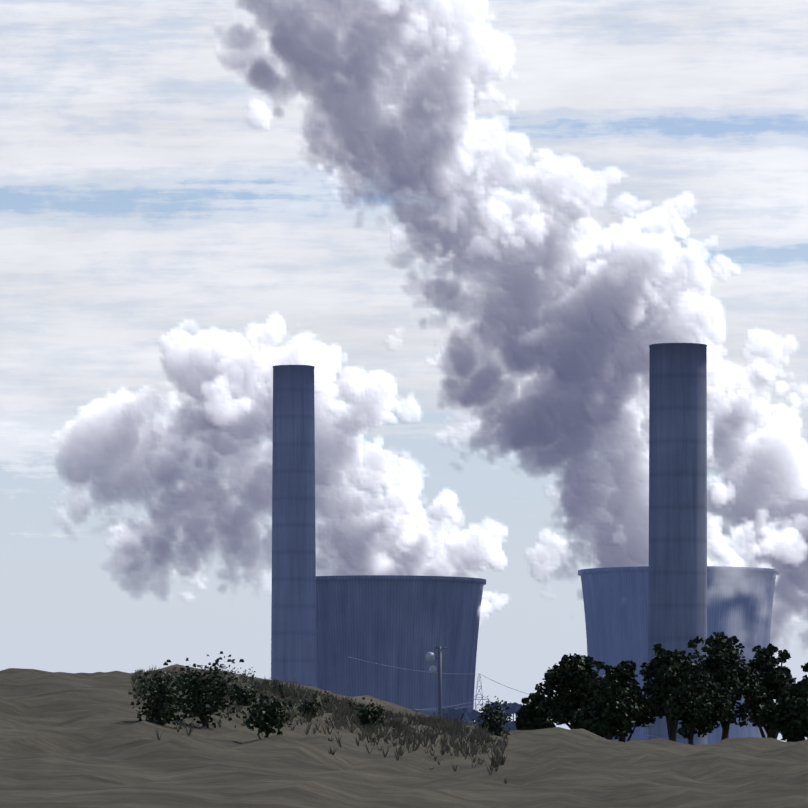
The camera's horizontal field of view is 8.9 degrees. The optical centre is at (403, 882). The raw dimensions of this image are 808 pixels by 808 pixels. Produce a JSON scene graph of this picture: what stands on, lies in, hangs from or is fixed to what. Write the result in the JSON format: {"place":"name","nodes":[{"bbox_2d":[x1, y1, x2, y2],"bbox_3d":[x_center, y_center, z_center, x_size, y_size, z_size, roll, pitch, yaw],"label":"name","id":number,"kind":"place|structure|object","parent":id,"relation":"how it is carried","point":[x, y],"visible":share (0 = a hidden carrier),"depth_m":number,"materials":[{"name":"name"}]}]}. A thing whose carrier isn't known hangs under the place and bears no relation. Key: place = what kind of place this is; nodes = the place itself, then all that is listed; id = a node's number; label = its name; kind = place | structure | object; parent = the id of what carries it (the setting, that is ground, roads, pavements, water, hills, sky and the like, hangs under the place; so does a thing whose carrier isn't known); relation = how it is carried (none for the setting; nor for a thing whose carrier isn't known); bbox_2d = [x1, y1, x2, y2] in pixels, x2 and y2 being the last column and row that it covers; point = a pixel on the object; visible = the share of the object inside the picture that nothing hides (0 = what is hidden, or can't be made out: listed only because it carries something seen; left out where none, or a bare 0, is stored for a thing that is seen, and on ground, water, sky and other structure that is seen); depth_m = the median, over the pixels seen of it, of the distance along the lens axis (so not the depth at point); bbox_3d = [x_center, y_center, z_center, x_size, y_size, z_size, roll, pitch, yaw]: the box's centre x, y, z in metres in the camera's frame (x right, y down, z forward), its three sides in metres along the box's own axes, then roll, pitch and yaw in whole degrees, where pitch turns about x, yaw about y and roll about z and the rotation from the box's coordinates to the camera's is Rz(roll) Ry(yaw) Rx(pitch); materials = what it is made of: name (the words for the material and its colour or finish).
{"place":"outdoors","nodes":[
{"label":"outdoors","id":0,"kind":"place"},
{"bbox_2d":[0,664,807,807],"bbox_3d":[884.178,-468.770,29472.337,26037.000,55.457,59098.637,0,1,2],"label":"terrain","id":1,"kind":"structure","parent":0,"point":[78,740],"depth_m":105.13,"materials":[{"name":"brown soil"}]},
{"bbox_2d":[128,665,189,728],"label":"bush","id":2,"kind":"object","parent":1,"relation":"on","point":[162,699],"visible":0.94,"depth_m":121.98,"materials":[{"name":"green plant"}]},
{"bbox_2d":[178,671,196,685],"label":"bush","id":3,"kind":"object","parent":1,"relation":"on","point":[187,675],"visible":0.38,"depth_m":168.12,"materials":[{"name":"green plant"}]},
{"bbox_2d":[156,651,247,728],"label":"bush","id":4,"kind":"object","parent":1,"relation":"on","point":[199,694],"visible":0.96,"depth_m":124.99,"materials":[{"name":"green plant"}]},
{"bbox_2d":[211,666,232,676],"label":"shrub","id":5,"kind":"object","parent":1,"relation":"on","point":[222,667],"visible":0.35,"depth_m":189.13,"materials":[{"name":"green plant"}]},
{"bbox_2d":[226,667,235,681],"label":"shrub","id":6,"kind":"object","parent":1,"relation":"on","point":[232,674],"visible":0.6,"depth_m":175.15,"materials":[{"name":"green plant"}]},
{"bbox_2d":[226,683,258,705],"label":"bush","id":7,"kind":"object","parent":1,"relation":"on","point":[245,694],"visible":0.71,"depth_m":156.07,"materials":[{"name":"green plant"}]},
{"bbox_2d":[235,667,254,681],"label":"shrub","id":8,"kind":"object","parent":1,"relation":"on","point":[244,674],"visible":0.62,"depth_m":180.18,"materials":[{"name":"green plant"}]},
{"bbox_2d":[248,671,256,680],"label":"shrub","id":9,"kind":"object","parent":1,"relation":"on","point":[251,677],"visible":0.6,"depth_m":178.09,"materials":[{"name":"green plant"}]},
{"bbox_2d":[236,690,295,738],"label":"bush","id":10,"kind":"object","parent":1,"relation":"on","point":[268,718],"visible":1,"depth_m":109.99,"materials":[{"name":"green plant"}]},
{"bbox_2d":[271,678,277,693],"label":"shrub","id":11,"kind":"object","parent":1,"relation":"on","point":[275,689],"visible":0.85,"depth_m":170.10,"materials":[{"name":"green plant"}]},
{"bbox_2d":[277,681,285,698],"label":"shrub","id":12,"kind":"object","parent":1,"relation":"on","point":[280,690],"visible":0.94,"depth_m":167.10,"materials":[{"name":"green plant"}]},
{"bbox_2d":[271,365,316,686],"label":"chimney","id":13,"kind":"object","parent":1,"relation":"on","point":[293,629],"visible":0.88,"depth_m":1718.89,"materials":[{"name":"concrete"}]},
{"bbox_2d":[297,699,321,718],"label":"bush","id":14,"kind":"object","parent":1,"relation":"on","point":[308,706],"visible":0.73,"depth_m":145.98,"materials":[{"name":"green plant"}]},
{"bbox_2d":[311,691,317,706],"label":"shrub","id":15,"kind":"object","parent":1,"relation":"on","point":[314,696],"visible":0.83,"depth_m":155.03,"materials":[{"name":"green plant"}]},
{"bbox_2d":[130,664,508,783],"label":"grass tufts","id":16,"kind":"object","parent":1,"relation":"on","point":[434,722],"visible":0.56,"depth_m":154.01,"materials":[{"name":"green plant"}]},
{"bbox_2d":[323,691,332,704],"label":"shrub","id":17,"kind":"object","parent":1,"relation":"on","point":[327,699],"visible":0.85,"depth_m":156.05,"materials":[{"name":"green plant"}]},
{"bbox_2d":[347,698,355,715],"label":"shrub","id":18,"kind":"object","parent":1,"relation":"on","point":[350,703],"visible":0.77,"depth_m":152.02,"materials":[{"name":"green plant"}]},
{"bbox_2d":[355,697,385,728],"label":"bush","id":19,"kind":"object","parent":1,"relation":"on","point":[370,715],"visible":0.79,"depth_m":147.94,"materials":[{"name":"green plant"}]},
{"bbox_2d":[316,575,485,723],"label":"cooling tower","id":20,"kind":"structure","parent":1,"relation":"on","point":[404,622],"depth_m":1748.86,"materials":[{"name":"concrete"}]},
{"bbox_2d":[426,633,447,716],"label":"utility pole","id":21,"kind":"object","parent":1,"relation":"on","point":[430,656],"visible":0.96,"depth_m":379.78,"materials":[{"name":"grey metal"}]},
{"bbox_2d":[442,708,467,723],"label":"building","id":22,"kind":"structure","parent":1,"relation":"on","point":[458,713],"depth_m":499.71,"materials":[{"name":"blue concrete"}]},
{"bbox_2d":[467,709,488,724],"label":"tree","id":23,"kind":"object","parent":1,"relation":"on","point":[472,715],"visible":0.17,"depth_m":509.24,"materials":[{"name":"green plant"}]},
{"bbox_2d":[475,696,513,735],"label":"bush","id":24,"kind":"object","parent":1,"relation":"on","point":[495,721],"visible":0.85,"depth_m":174.76,"materials":[{"name":"green plant"}]},
{"bbox_2d":[485,701,511,730],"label":"tree","id":25,"kind":"object","parent":1,"relation":"on","point":[505,702],"visible":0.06,"depth_m":519.59,"materials":[{"name":"green plant"}]},
{"bbox_2d":[499,702,522,730],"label":"tree","id":26,"kind":"object","parent":1,"relation":"on","point":[511,709],"visible":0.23,"depth_m":529.18,"materials":[{"name":"green plant"}]},
{"bbox_2d":[507,706,519,730],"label":"tree","id":27,"kind":"object","parent":1,"relation":"on","point":[511,725],"visible":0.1,"depth_m":524.76,"materials":[{"name":"green plant"}]},
{"bbox_2d":[350,657,708,743],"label":"power line","id":28,"kind":"object","parent":1,"relation":"on","point":[475,699],"visible":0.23,"depth_m":699.37,"materials":[{"name":"grey metal"}]},
{"bbox_2d":[515,693,555,729],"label":"tree","id":29,"kind":"object","parent":1,"relation":"on","point":[530,715],"visible":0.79,"depth_m":298.97,"materials":[{"name":"green plant"}]},
{"bbox_2d":[535,653,604,728],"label":"tree","id":30,"kind":"object","parent":1,"relation":"on","point":[567,680],"visible":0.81,"depth_m":290.95,"materials":[{"name":"green plant"}]},
{"bbox_2d":[573,678,638,739],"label":"tree","id":31,"kind":"object","parent":1,"relation":"on","point":[606,713],"visible":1,"depth_m":284.05,"materials":[{"name":"green plant"}]},
{"bbox_2d":[603,660,656,741],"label":"tree","id":32,"kind":"object","parent":1,"relation":"on","point":[623,673],"visible":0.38,"depth_m":303.89,"materials":[{"name":"green plant"}]},
{"bbox_2d":[635,643,699,741],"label":"tree","id":33,"kind":"object","parent":1,"relation":"on","point":[666,670],"visible":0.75,"depth_m":294.92,"materials":[{"name":"green plant"}]},
{"bbox_2d":[648,343,706,744],"bbox_3d":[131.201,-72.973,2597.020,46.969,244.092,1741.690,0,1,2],"label":"chimney","id":34,"kind":"object","parent":1,"relation":"on","point":[677,614],"visible":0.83,"depth_m":1727.76,"materials":[{"name":"concrete"}]},
{"bbox_2d":[578,566,778,743],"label":"cooling tower","id":35,"kind":"structure","parent":1,"relation":"on","point":[739,602],"depth_m":1771.99,"materials":[{"name":"concrete"}]},
{"bbox_2d":[662,671,734,744],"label":"tree","id":36,"kind":"object","parent":1,"relation":"on","point":[692,702],"visible":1,"depth_m":284.60,"materials":[{"name":"green plant"}]},
{"bbox_2d":[685,632,766,739],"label":"tree","id":37,"kind":"object","parent":1,"relation":"on","point":[724,666],"visible":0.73,"depth_m":298.86,"materials":[{"name":"green plant"}]},
{"bbox_2d":[741,643,796,738],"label":"tree","id":38,"kind":"object","parent":1,"relation":"on","point":[765,662],"visible":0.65,"depth_m":307.67,"materials":[{"name":"green plant"}]},
{"bbox_2d":[756,684,807,741],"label":"tree","id":39,"kind":"object","parent":1,"relation":"on","point":[785,715],"visible":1,"depth_m":286.54,"materials":[{"name":"green plant"}]},
{"bbox_2d":[789,662,807,688],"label":"tree","id":40,"kind":"object","parent":1,"relation":"on","point":[803,682],"visible":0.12,"depth_m":297.40,"materials":[{"name":"green plant"}]},
{"bbox_2d":[0,0,807,741],"label":"sky","id":41,"kind":"structure","parent":0,"point":[477,224],"materials":[{"name":"white"}]}
]}

